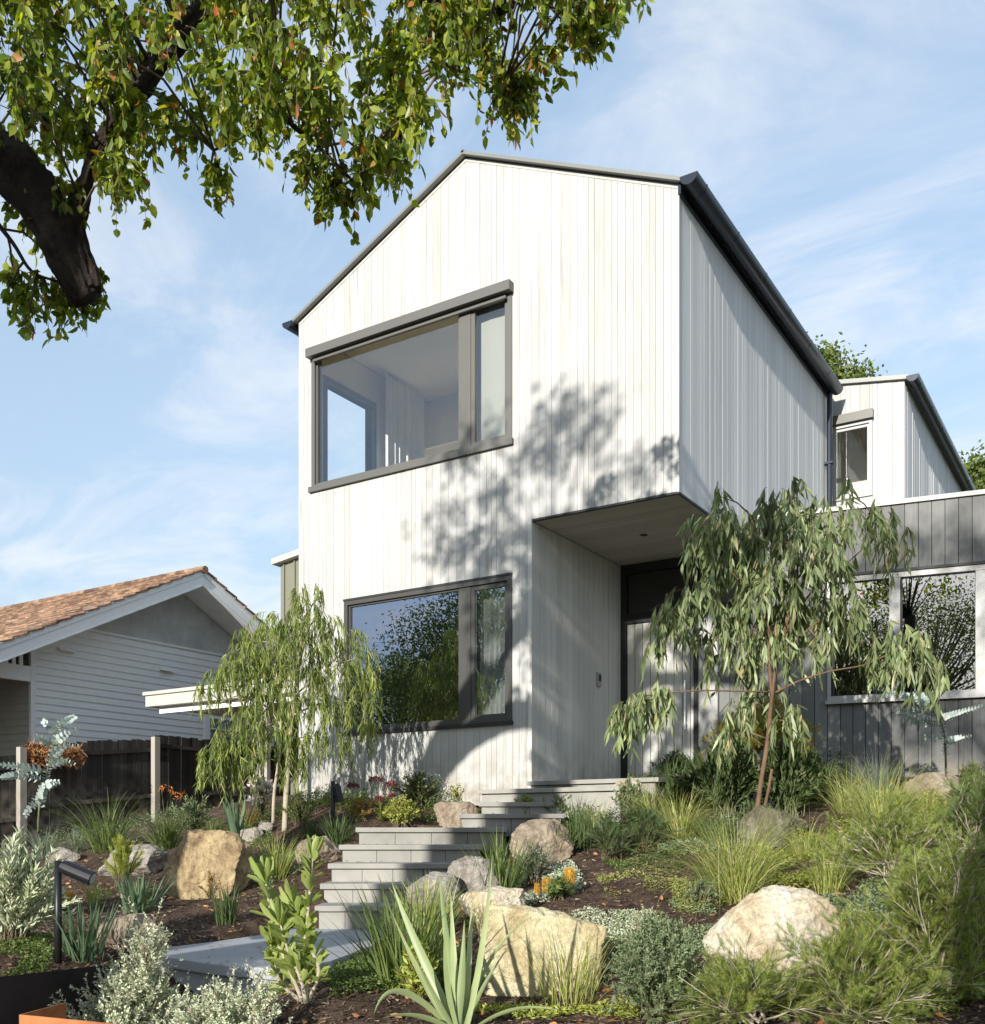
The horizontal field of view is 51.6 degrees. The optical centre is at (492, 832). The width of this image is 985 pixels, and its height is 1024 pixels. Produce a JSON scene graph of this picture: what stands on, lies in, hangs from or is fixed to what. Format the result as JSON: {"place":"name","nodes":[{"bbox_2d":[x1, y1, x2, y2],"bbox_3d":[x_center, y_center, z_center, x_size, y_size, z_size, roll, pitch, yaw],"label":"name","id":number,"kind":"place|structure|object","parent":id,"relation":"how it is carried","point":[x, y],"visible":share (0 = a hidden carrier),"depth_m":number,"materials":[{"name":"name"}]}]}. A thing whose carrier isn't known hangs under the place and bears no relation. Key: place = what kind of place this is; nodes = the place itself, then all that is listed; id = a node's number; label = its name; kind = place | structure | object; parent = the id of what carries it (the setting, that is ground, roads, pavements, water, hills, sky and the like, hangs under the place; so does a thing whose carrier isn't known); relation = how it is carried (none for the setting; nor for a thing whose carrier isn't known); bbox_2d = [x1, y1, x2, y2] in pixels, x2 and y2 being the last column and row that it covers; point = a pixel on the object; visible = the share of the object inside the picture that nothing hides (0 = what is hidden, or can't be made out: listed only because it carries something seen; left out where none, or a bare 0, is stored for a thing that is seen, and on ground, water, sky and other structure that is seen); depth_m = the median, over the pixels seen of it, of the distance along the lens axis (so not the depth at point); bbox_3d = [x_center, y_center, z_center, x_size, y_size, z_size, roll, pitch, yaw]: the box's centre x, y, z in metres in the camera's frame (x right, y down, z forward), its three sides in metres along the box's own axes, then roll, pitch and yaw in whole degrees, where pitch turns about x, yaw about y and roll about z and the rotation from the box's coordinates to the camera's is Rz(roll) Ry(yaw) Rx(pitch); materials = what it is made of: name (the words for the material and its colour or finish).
{"place":"outdoors","nodes":[
{"label":"outdoors","id":0,"kind":"place"},
{"bbox_2d":[0,774,984,1023],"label":"garden ground","id":1,"kind":"structure","parent":0,"point":[254,930],"depth_m":7.47,"materials":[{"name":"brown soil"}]},
{"bbox_2d":[0,931,53,975],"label":"ground cover","id":2,"kind":"object","parent":1,"relation":"on","point":[34,946],"visible":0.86,"depth_m":6.00,"materials":[{"name":"green plant"}]},
{"bbox_2d":[0,714,79,833],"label":"silver gum sapling","id":3,"kind":"object","parent":1,"relation":"on","point":[40,796],"visible":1,"depth_m":10.20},
{"bbox_2d":[0,824,81,944],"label":"shrub","id":4,"kind":"object","parent":1,"relation":"on","point":[23,890],"visible":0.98,"depth_m":6.19,"materials":[{"name":"green plant"}]},
{"bbox_2d":[0,963,129,1023],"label":"steel retaining wall","id":5,"kind":"structure","parent":1,"relation":"on","point":[23,993],"depth_m":5.22,"materials":[{"name":"metal"}]},
{"bbox_2d":[19,1003,114,1023],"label":"steel planter","id":6,"kind":"object","parent":1,"relation":"on","point":[55,1014],"visible":1,"depth_m":4.09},
{"bbox_2d":[54,860,95,963],"bbox_3d":[-2.435,0.508,5.930,0.246,0.692,0.085,0,0,0],"label":"bollard light","id":7,"kind":"object","parent":1,"relation":"on","point":[70,869],"visible":0.92,"depth_m":5.93,"materials":[{"name":"black metal"}]},
{"bbox_2d":[37,895,118,963],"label":"strap leaf clump","id":8,"kind":"object","parent":1,"relation":"on","point":[83,948],"visible":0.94,"depth_m":6.05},
{"bbox_2d":[35,784,168,853],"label":"grass tuft","id":9,"kind":"object","parent":1,"relation":"on","point":[108,835],"visible":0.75,"depth_m":12.20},
{"bbox_2d":[102,833,144,887],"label":"needle leaved shrub","id":10,"kind":"object","parent":1,"relation":"on","point":[121,864],"visible":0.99,"depth_m":9.63,"materials":[{"name":"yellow plant"}]},
{"bbox_2d":[47,953,208,1023],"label":"shrub","id":11,"kind":"object","parent":1,"relation":"on","point":[118,1007],"visible":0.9,"depth_m":5.07,"materials":[{"name":"green plant"}]},
{"bbox_2d":[97,913,165,954],"bbox_3d":[-2.322,0.682,6.596,0.432,0.319,0.348,0,0,-4],"label":"boulder","id":12,"kind":"object","parent":1,"relation":"on","point":[114,938],"visible":0.4,"depth_m":6.47,"materials":[{"name":"grey stone"}]},
{"bbox_2d":[98,844,169,875],"bbox_3d":[-3.715,0.337,10.645,0.704,0.426,0.586,0,0,11],"label":"boulder","id":13,"kind":"object","parent":1,"relation":"on","point":[154,860],"visible":0.45,"depth_m":10.45,"materials":[{"name":"grey stone"}]},
{"bbox_2d":[0,566,279,755],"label":"neighbour house","id":14,"kind":"structure","parent":1,"relation":"on","point":[98,668],"depth_m":21.69,"materials":[{"name":"paint"}]},
{"bbox_2d":[110,867,173,913],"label":"strap leaf clump","id":15,"kind":"object","parent":1,"relation":"on","point":[135,892],"visible":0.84,"depth_m":8.00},
{"bbox_2d":[0,735,285,848],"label":"paling fence","id":16,"kind":"object","parent":1,"relation":"on","point":[146,768],"visible":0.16,"depth_m":17.66,"materials":[{"name":"wood"}]},
{"bbox_2d":[114,893,182,1022],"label":"shrub","id":17,"kind":"object","parent":1,"relation":"on","point":[139,944],"visible":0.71,"depth_m":5.14,"materials":[{"name":"green plant"}]},
{"bbox_2d":[127,784,203,849],"bbox_3d":[-3.780,-0.178,11.726,1.074,0.758,1.003,0,0,-27],"label":"kangaroo paw","id":18,"kind":"object","parent":1,"relation":"on","point":[170,831],"visible":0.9,"depth_m":11.76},
{"bbox_2d":[167,794,214,832],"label":"shrub","id":19,"kind":"object","parent":1,"relation":"on","point":[196,813],"visible":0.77,"depth_m":12.22,"materials":[{"name":"green plant"}]},
{"bbox_2d":[161,829,253,899],"bbox_3d":[-2.496,0.372,8.889,0.785,0.806,0.417,0,0,-2],"label":"boulder","id":20,"kind":"object","parent":1,"relation":"on","point":[196,855],"visible":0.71,"depth_m":8.75,"materials":[{"name":"beige stone"}]},
{"bbox_2d":[148,975,292,1023],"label":"shrub","id":21,"kind":"object","parent":1,"relation":"on","point":[218,1010],"visible":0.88,"depth_m":4.60,"materials":[{"name":"green plant"}]},
{"bbox_2d":[143,676,297,796],"bbox_3d":[-2.285,-1.121,19.065,6.244,2.841,5.340,0,0,33],"label":"carport","id":22,"kind":"object","parent":1,"relation":"on","point":[176,700],"visible":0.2,"depth_m":18.08,"materials":[{"name":"wood"}]},
{"bbox_2d":[203,881,244,924],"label":"strap leaf clump","id":23,"kind":"object","parent":1,"relation":"on","point":[227,911],"visible":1,"depth_m":7.56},
{"bbox_2d":[138,963,351,999],"bbox_3d":[-1.303,1.001,6.992,1.375,0.350,2.271,0,0,24],"label":"landing base","id":24,"kind":"object","parent":1,"relation":"on","point":[196,980],"visible":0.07,"depth_m":5.97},
{"bbox_2d":[130,928,387,980],"bbox_3d":[-1.301,0.792,6.994,1.424,0.065,2.350,0,0,24],"label":"landing","id":25,"kind":"object","parent":24,"relation":"on","point":[194,957],"visible":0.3,"depth_m":6.39,"materials":[{"name":"concrete"}]},
{"bbox_2d":[217,959,282,1023],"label":"shrub","id":26,"kind":"object","parent":1,"relation":"on","point":[256,1011],"visible":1,"depth_m":4.59,"materials":[{"name":"green plant"}]},
{"bbox_2d":[271,549,298,794],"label":"annexe","id":27,"kind":"structure","parent":1,"relation":"on","point":[288,563],"depth_m":21.21,"materials":[{"name":"beige wood"}]},
{"bbox_2d":[249,832,324,879],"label":"grass tuft","id":28,"kind":"object","parent":1,"relation":"on","point":[279,868],"visible":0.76,"depth_m":9.24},
{"bbox_2d":[190,583,387,830],"bbox_3d":[-2.173,-1.342,10.960,2.135,2.688,1.092,0,0,9],"label":"wispy weeping tree","id":29,"kind":"object","parent":1,"relation":"on","point":[218,751],"visible":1,"depth_m":10.92,"materials":[{"name":"green plant"}]},
{"bbox_2d":[247,834,331,1003],"bbox_3d":[-0.994,0.427,4.994,0.422,0.836,0.317,0,0,-5],"label":"broad leaved shrub","id":30,"kind":"object","parent":1,"relation":"on","point":[279,952],"visible":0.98,"depth_m":4.97,"materials":[{"name":"green plant"}]},
{"bbox_2d":[245,783,370,827],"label":"ground cover","id":31,"kind":"object","parent":1,"relation":"on","point":[318,800],"visible":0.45,"depth_m":11.90,"materials":[{"name":"green plant"}]},
{"bbox_2d":[0,0,654,348],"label":"street tree","id":32,"kind":"object","parent":1,"relation":"on","point":[34,195],"visible":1,"depth_m":4.84,"materials":[{"name":"green plant"}]},
{"bbox_2d":[319,912,400,931],"bbox_3d":[-0.951,0.710,8.220,0.823,0.173,0.440,0,0,0],"label":"step riser","id":33,"kind":"object","parent":1,"relation":"on","point":[333,920],"visible":0.23,"depth_m":8.00,"materials":[{"name":"concrete"}]},
{"bbox_2d":[324,889,406,902],"bbox_3d":[-0.906,0.554,8.570,0.948,0.173,0.440,0,0,0],"label":"step riser","id":34,"kind":"object","parent":1,"relation":"on","point":[350,894],"visible":0.21,"depth_m":8.35,"materials":[{"name":"concrete"}]},
{"bbox_2d":[326,949,407,996],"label":"ground cover","id":35,"kind":"object","parent":1,"relation":"on","point":[348,973],"visible":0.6,"depth_m":5.27,"materials":[{"name":"green plant"}]},
{"bbox_2d":[332,869,447,881],"bbox_3d":[-0.852,0.400,8.920,1.042,0.173,0.440,0,0,0],"label":"step riser","id":36,"kind":"object","parent":1,"relation":"on","point":[352,875],"visible":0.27,"depth_m":8.70,"materials":[{"name":"concrete"}]},
{"bbox_2d":[328,862,451,868],"bbox_3d":[-0.850,0.288,8.910,1.106,0.045,0.480,0,0,0],"label":"step tread","id":37,"kind":"object","parent":36,"relation":"on","point":[389,865],"visible":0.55,"depth_m":8.67,"materials":[{"name":"concrete"}]},
{"bbox_2d":[382,794,420,826],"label":"shrub","id":38,"kind":"object","parent":1,"relation":"on","point":[400,807],"visible":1,"depth_m":10.55,"materials":[{"name":"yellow plant"}]},
{"bbox_2d":[162,975,644,1019],"bbox_3d":[-0.551,0.898,5.417,2.735,0.322,0.419,0,0,16],"label":"ground cover","id":39,"kind":"object","parent":1,"relation":"on","point":[625,1010],"visible":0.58,"depth_m":5.11,"materials":[{"name":"green plant"}]},
{"bbox_2d":[316,873,506,988],"bbox_3d":[-0.447,0.519,5.385,1.086,0.648,0.982,0,0,33],"label":"strap leaf clump","id":40,"kind":"object","parent":1,"relation":"on","point":[392,947],"visible":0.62,"depth_m":5.31,"materials":[{"name":"plant"}]},
{"bbox_2d":[343,850,479,861],"bbox_3d":[-0.725,0.244,9.270,1.214,0.173,0.440,0,0,0],"label":"step riser","id":41,"kind":"object","parent":1,"relation":"on","point":[397,855],"visible":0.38,"depth_m":9.05,"materials":[{"name":"concrete"}]},
{"bbox_2d":[339,844,482,849],"bbox_3d":[-0.723,0.134,9.260,1.278,0.045,0.480,0,0,0],"label":"step tread","id":42,"kind":"object","parent":41,"relation":"on","point":[400,847],"visible":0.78,"depth_m":9.02,"materials":[{"name":"concrete"}]},
{"bbox_2d":[385,769,448,804],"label":"flowering shrub","id":43,"kind":"object","parent":1,"relation":"on","point":[417,789],"visible":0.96,"depth_m":11.48,"materials":[{"name":"green plant"}]},
{"bbox_2d":[391,940,442,1003],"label":"shrub","id":44,"kind":"object","parent":1,"relation":"on","point":[414,984],"visible":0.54,"depth_m":5.08,"materials":[{"name":"yellow plant"}]},
{"bbox_2d":[361,868,475,942],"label":"strap leaf clump","id":45,"kind":"object","parent":1,"relation":"on","point":[432,911],"visible":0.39,"depth_m":6.66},
{"bbox_2d":[359,833,503,850],"bbox_3d":[-0.564,0.089,9.970,1.332,0.173,1.140,0,0,0],"label":"step riser","id":46,"kind":"object","parent":1,"relation":"on","point":[405,838],"visible":0.59,"depth_m":9.40,"materials":[{"name":"concrete"}]},
{"bbox_2d":[356,827,506,831],"bbox_3d":[-0.562,-0.021,9.960,1.396,0.045,1.180,0,0,0],"label":"step tread","id":47,"kind":"object","parent":46,"relation":"on","point":[424,829],"visible":0.94,"depth_m":9.37,"materials":[{"name":"concrete"}]},
{"bbox_2d":[406,871,460,906],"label":"boulder","id":48,"kind":"object","parent":1,"relation":"on","point":[431,876],"visible":0.61,"depth_m":7.61,"materials":[{"name":"grey stone"}]},
{"bbox_2d":[433,801,477,826],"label":"boulder","id":49,"kind":"object","parent":1,"relation":"on","point":[447,814],"visible":0.66,"depth_m":10.68,"materials":[{"name":"brown stone"}]},
{"bbox_2d":[374,854,557,1023],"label":"spear leaf plant","id":50,"kind":"object","parent":1,"relation":"on","point":[450,1008],"visible":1,"depth_m":4.74,"materials":[{"name":"plant"}]},
{"bbox_2d":[447,855,503,894],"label":"boulder","id":51,"kind":"object","parent":1,"relation":"on","point":[469,875],"visible":0.55,"depth_m":7.83,"materials":[{"name":"grey stone"}]},
{"bbox_2d":[458,886,525,923],"bbox_3d":[0.005,0.543,6.992,0.460,0.338,0.350,0,0,15],"label":"boulder","id":52,"kind":"object","parent":1,"relation":"on","point":[498,893],"visible":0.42,"depth_m":6.91,"materials":[{"name":"stone"}]},
{"bbox_2d":[4,775,983,1023],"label":"fallen leaves","id":53,"kind":"object","parent":1,"relation":"on","point":[612,1020],"visible":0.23,"depth_m":6.27,"materials":[{"name":"orange plant"}]},
{"bbox_2d":[440,824,560,887],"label":"strap leaf clump","id":54,"kind":"object","parent":1,"relation":"on","point":[502,871],"visible":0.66,"depth_m":7.91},
{"bbox_2d":[481,859,585,905],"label":"ground cover","id":55,"kind":"object","parent":1,"relation":"on","point":[530,895],"visible":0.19,"depth_m":7.82,"materials":[{"name":"plant"}]},
{"bbox_2d":[513,840,560,883],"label":"shrub","id":56,"kind":"object","parent":1,"relation":"on","point":[541,868],"visible":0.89,"depth_m":8.16,"materials":[{"name":"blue plant"}]},
{"bbox_2d":[509,818,574,863],"bbox_3d":[0.432,0.140,8.994,0.561,0.527,0.378,0,0,-10],"label":"boulder","id":57,"kind":"object","parent":1,"relation":"on","point":[545,828],"visible":0.62,"depth_m":8.86,"materials":[{"name":"brown stone"}]},
{"bbox_2d":[478,904,606,996],"bbox_3d":[0.277,0.745,5.815,0.721,0.678,0.426,0,0,-1],"label":"boulder","id":58,"kind":"object","parent":1,"relation":"on","point":[504,921],"visible":0.57,"depth_m":5.64,"materials":[{"name":"yellow stone"}]},
{"bbox_2d":[474,911,622,1005],"bbox_3d":[0.463,0.671,5.498,0.943,0.523,0.880,0,0,33],"label":"grass tuft","id":59,"kind":"object","parent":1,"relation":"on","point":[563,992],"visible":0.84,"depth_m":5.39,"materials":[{"name":"plant"}]},
{"bbox_2d":[477,786,632,821],"bbox_3d":[1.277,-0.275,11.469,1.706,0.350,2.700,0,0,33],"label":"porch step","id":60,"kind":"object","parent":1,"relation":"on","point":[545,794],"visible":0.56,"depth_m":10.24,"materials":[{"name":"concrete"}]},
{"bbox_2d":[527,777,704,803],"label":"porch floor","id":61,"kind":"structure","parent":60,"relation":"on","point":[575,783],"depth_m":10.49,"materials":[{"name":"concrete"}]},
{"bbox_2d":[534,867,575,899],"bbox_3d":[0.477,0.372,7.371,0.328,0.243,0.288,0,0,-39],"label":"banksia","id":62,"kind":"object","parent":1,"relation":"on","point":[554,888],"visible":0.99,"depth_m":7.38,"materials":[{"name":"green plant"}]},
{"bbox_2d":[282,149,842,806],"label":"house","id":63,"kind":"structure","parent":1,"relation":"on","point":[668,369],"depth_m":11.54,"materials":[{"name":"wood"}]},
{"bbox_2d":[323,375,376,481],"bbox_3d":[-1.929,-4.900,13.507,0.145,1.900,1.058,0,0,33],"label":"side window","id":64,"kind":"structure","parent":63,"relation":"in","point":[326,380],"depth_m":13.54,"materials":[{"name":"grey metal"}]},
{"bbox_2d":[386,374,423,465],"bbox_3d":[-1.218,-4.885,14.198,0.094,2.670,0.890,0,0,33],"label":"curtain","id":65,"kind":"object","parent":63,"relation":"hanging from","point":[404,423],"visible":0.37,"depth_m":14.13,"materials":[{"name":"fabric"}]},
{"bbox_2d":[305,279,513,492],"bbox_3d":[-1.018,-5.117,11.939,2.982,1.765,0.220,0,0,33],"label":"window","id":66,"kind":"structure","parent":63,"relation":"in","point":[466,306],"depth_m":11.53,"materials":[{"name":"grey metal"}]},
{"bbox_2d":[342,572,512,735],"bbox_3d":[-0.775,-2.006,11.826,2.432,1.661,0.150,0,0,33],"label":"window","id":67,"kind":"structure","parent":63,"relation":"in","point":[467,589],"depth_m":11.47,"materials":[{"name":"grey metal"}]},
{"bbox_2d":[477,301,504,440],"bbox_3d":[0.045,-4.905,11.438,0.550,2.710,0.010,0,0,33],"label":"curtain","id":68,"kind":"object","parent":63,"relation":"hanging from","point":[490,371],"visible":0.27,"depth_m":11.47,"materials":[{"name":"fabric"}]},
{"bbox_2d":[478,587,504,714],"bbox_3d":[0.060,-1.850,11.499,0.550,2.500,0.076,0,0,33],"label":"curtain","id":69,"kind":"object","parent":63,"relation":"hanging from","point":[491,651],"visible":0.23,"depth_m":11.55,"materials":[{"name":"fabric"}]},
{"bbox_2d":[628,620,692,777],"bbox_3d":[2.058,-1.589,12.588,0.879,2.049,0.093,0,0,33],"label":"door","id":70,"kind":"structure","parent":63,"relation":"in","point":[648,752],"depth_m":12.61,"materials":[{"name":"wood"}]},
{"bbox_2d":[584,813,643,860],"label":"fern like shrub","id":71,"kind":"object","parent":1,"relation":"on","point":[608,843],"visible":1,"depth_m":8.55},
{"bbox_2d":[555,774,679,849],"bbox_3d":[1.194,-0.211,9.922,1.251,0.792,2.356,0,0,4],"label":"ground cover","id":72,"kind":"object","parent":1,"relation":"on","point":[628,820],"visible":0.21,"depth_m":9.60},
{"bbox_2d":[593,832,684,871],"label":"ground cover","id":73,"kind":"object","parent":1,"relation":"on","point":[611,863],"visible":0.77,"depth_m":8.30,"materials":[{"name":"green plant"}]},
{"bbox_2d":[613,799,683,850],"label":"fern like shrub","id":74,"kind":"object","parent":1,"relation":"on","point":[650,834],"visible":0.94,"depth_m":8.70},
{"bbox_2d":[602,909,717,1023],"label":"shrub","id":75,"kind":"object","parent":1,"relation":"on","point":[654,965],"visible":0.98,"depth_m":4.78,"materials":[{"name":"green plant"}]},
{"bbox_2d":[611,892,715,961],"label":"ground cover","id":76,"kind":"object","parent":1,"relation":"on","point":[708,909],"visible":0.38,"depth_m":6.55,"materials":[{"name":"green plant"}]},
{"bbox_2d":[624,778,727,840],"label":"grass tuft","id":77,"kind":"object","parent":1,"relation":"on","point":[678,825],"visible":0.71,"depth_m":8.93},
{"bbox_2d":[656,813,749,857],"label":"ground cover","id":78,"kind":"object","parent":1,"relation":"on","point":[684,840],"visible":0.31,"depth_m":8.55,"materials":[{"name":"green plant"}]},
{"bbox_2d":[691,732,766,817],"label":"shrub","id":79,"kind":"object","parent":1,"relation":"on","point":[733,778],"visible":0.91,"depth_m":9.36,"materials":[{"name":"plant"}]},
{"bbox_2d":[624,785,862,919],"bbox_3d":[1.660,0.306,7.037,1.666,1.359,1.747,0,0,-12],"label":"grass tuft","id":80,"kind":"object","parent":1,"relation":"on","point":[739,884],"visible":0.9,"depth_m":6.93,"materials":[{"name":"plant"}]},
{"bbox_2d":[656,930,853,1023],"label":"feathery shrub","id":81,"kind":"object","parent":1,"relation":"on","point":[738,992],"visible":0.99,"depth_m":4.55,"materials":[{"name":"green plant"}]},
{"bbox_2d":[691,693,822,786],"bbox_3d":[2.647,-0.800,10.110,1.305,1.171,1.274,0,0,33],"label":"weeping maple","id":82,"kind":"object","parent":1,"relation":"on","point":[758,746],"visible":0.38,"depth_m":9.92,"materials":[{"name":"green plant"}]},
{"bbox_2d":[733,805,807,847],"bbox_3d":[2.307,0.000,8.505,0.559,0.452,0.502,0,0,33],"label":"boulder","id":83,"kind":"object","parent":1,"relation":"on","point":[753,814],"visible":0.61,"depth_m":8.37,"materials":[{"name":"stone"}]},
{"bbox_2d":[702,885,850,975],"bbox_3d":[1.590,0.629,5.768,0.806,0.663,0.495,0,0,-13],"label":"boulder","id":84,"kind":"object","parent":1,"relation":"on","point":[761,912],"visible":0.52,"depth_m":5.61,"materials":[{"name":"stone"}]},
{"bbox_2d":[603,476,950,806],"bbox_3d":[2.377,-1.547,8.538,2.841,2.970,1.263,0,0,11],"label":"drooping gum tree","id":85,"kind":"object","parent":1,"relation":"on","point":[772,520],"visible":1,"depth_m":8.52,"materials":[{"name":"green plant"}]},
{"bbox_2d":[753,736,827,816],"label":"shrub","id":86,"kind":"object","parent":1,"relation":"on","point":[788,779],"visible":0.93,"depth_m":9.03,"materials":[{"name":"plant"}]},
{"bbox_2d":[754,814,855,888],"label":"ground cover","id":87,"kind":"object","parent":1,"relation":"on","point":[798,877],"visible":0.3,"depth_m":7.69,"materials":[{"name":"green plant"}]},
{"bbox_2d":[677,947,984,1021],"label":"ground cover","id":88,"kind":"object","parent":1,"relation":"on","point":[949,1008],"visible":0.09,"depth_m":4.73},
{"bbox_2d":[783,838,892,894],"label":"grass tuft","id":89,"kind":"object","parent":1,"relation":"on","point":[827,882],"visible":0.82,"depth_m":6.73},
{"bbox_2d":[752,489,984,802],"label":"ground floor wing","id":90,"kind":"structure","parent":1,"relation":"on","point":[937,595],"depth_m":11.50,"materials":[{"name":"wood"}]},
{"bbox_2d":[833,373,975,506],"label":"wing","id":91,"kind":"structure","parent":90,"relation":"on","point":[892,440],"depth_m":14.90,"materials":[{"name":"wood"}]},
{"bbox_2d":[833,408,873,501],"bbox_3d":[5.247,-5.486,14.883,0.627,1.232,0.170,0,0,33],"label":"window","id":92,"kind":"structure","parent":91,"relation":"in","point":[864,418],"depth_m":14.80,"materials":[{"name":"white metal"}]},
{"bbox_2d":[825,561,984,704],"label":"window","id":93,"kind":"structure","parent":90,"relation":"in","point":[896,596],"depth_m":11.24,"materials":[{"name":"white"}]},
{"bbox_2d":[762,901,984,1023],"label":"feathery shrub","id":94,"kind":"object","parent":1,"relation":"on","point":[847,981],"visible":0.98,"depth_m":4.57,"materials":[{"name":"green plant"}]},
{"bbox_2d":[778,742,976,839],"bbox_3d":[3.114,-0.262,8.062,1.683,0.944,1.497,0,0,33],"label":"grass tuft","id":95,"kind":"object","parent":1,"relation":"on","point":[872,801],"visible":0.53,"depth_m":8.04,"materials":[{"name":"plant"}]},
{"bbox_2d":[789,805,984,1020],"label":"feathery shrub","id":96,"kind":"object","parent":1,"relation":"on","point":[933,915],"visible":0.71,"depth_m":4.85,"materials":[{"name":"green plant"}]},
{"bbox_2d":[800,782,984,884],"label":"feathery shrub","id":97,"kind":"object","parent":1,"relation":"on","point":[888,839],"visible":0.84,"depth_m":6.68,"materials":[{"name":"green plant"}]},
{"bbox_2d":[811,835,980,933],"bbox_3d":[2.653,0.268,6.945,0.978,0.644,2.519,0,0,10],"label":"ground cover","id":98,"kind":"object","parent":1,"relation":"on","point":[861,895],"visible":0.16,"depth_m":6.43,"materials":[{"name":"green plant"}]},
{"bbox_2d":[874,688,983,771],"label":"silver gum sapling","id":99,"kind":"object","parent":1,"relation":"on","point":[948,740],"visible":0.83,"depth_m":9.58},
{"bbox_2d":[923,769,984,860],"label":"feathery shrub","id":100,"kind":"object","parent":1,"relation":"on","point":[973,816],"visible":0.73,"depth_m":7.37,"materials":[{"name":"green plant"}]},
{"bbox_2d":[0,0,984,642],"label":"sky","id":101,"kind":"structure","parent":0,"point":[843,141],"materials":[{"name":"blue"}]},
{"label":"ground","id":102,"kind":"structure","parent":0,"visible":0},
{"bbox_2d":[807,331,887,379],"bbox_3d":[10.261,-7.403,29.968,5.702,14.411,5.130,0,0,33],"label":"background tree","id":103,"kind":"object","parent":102,"relation":"on","point":[831,355],"visible":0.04,"depth_m":29.71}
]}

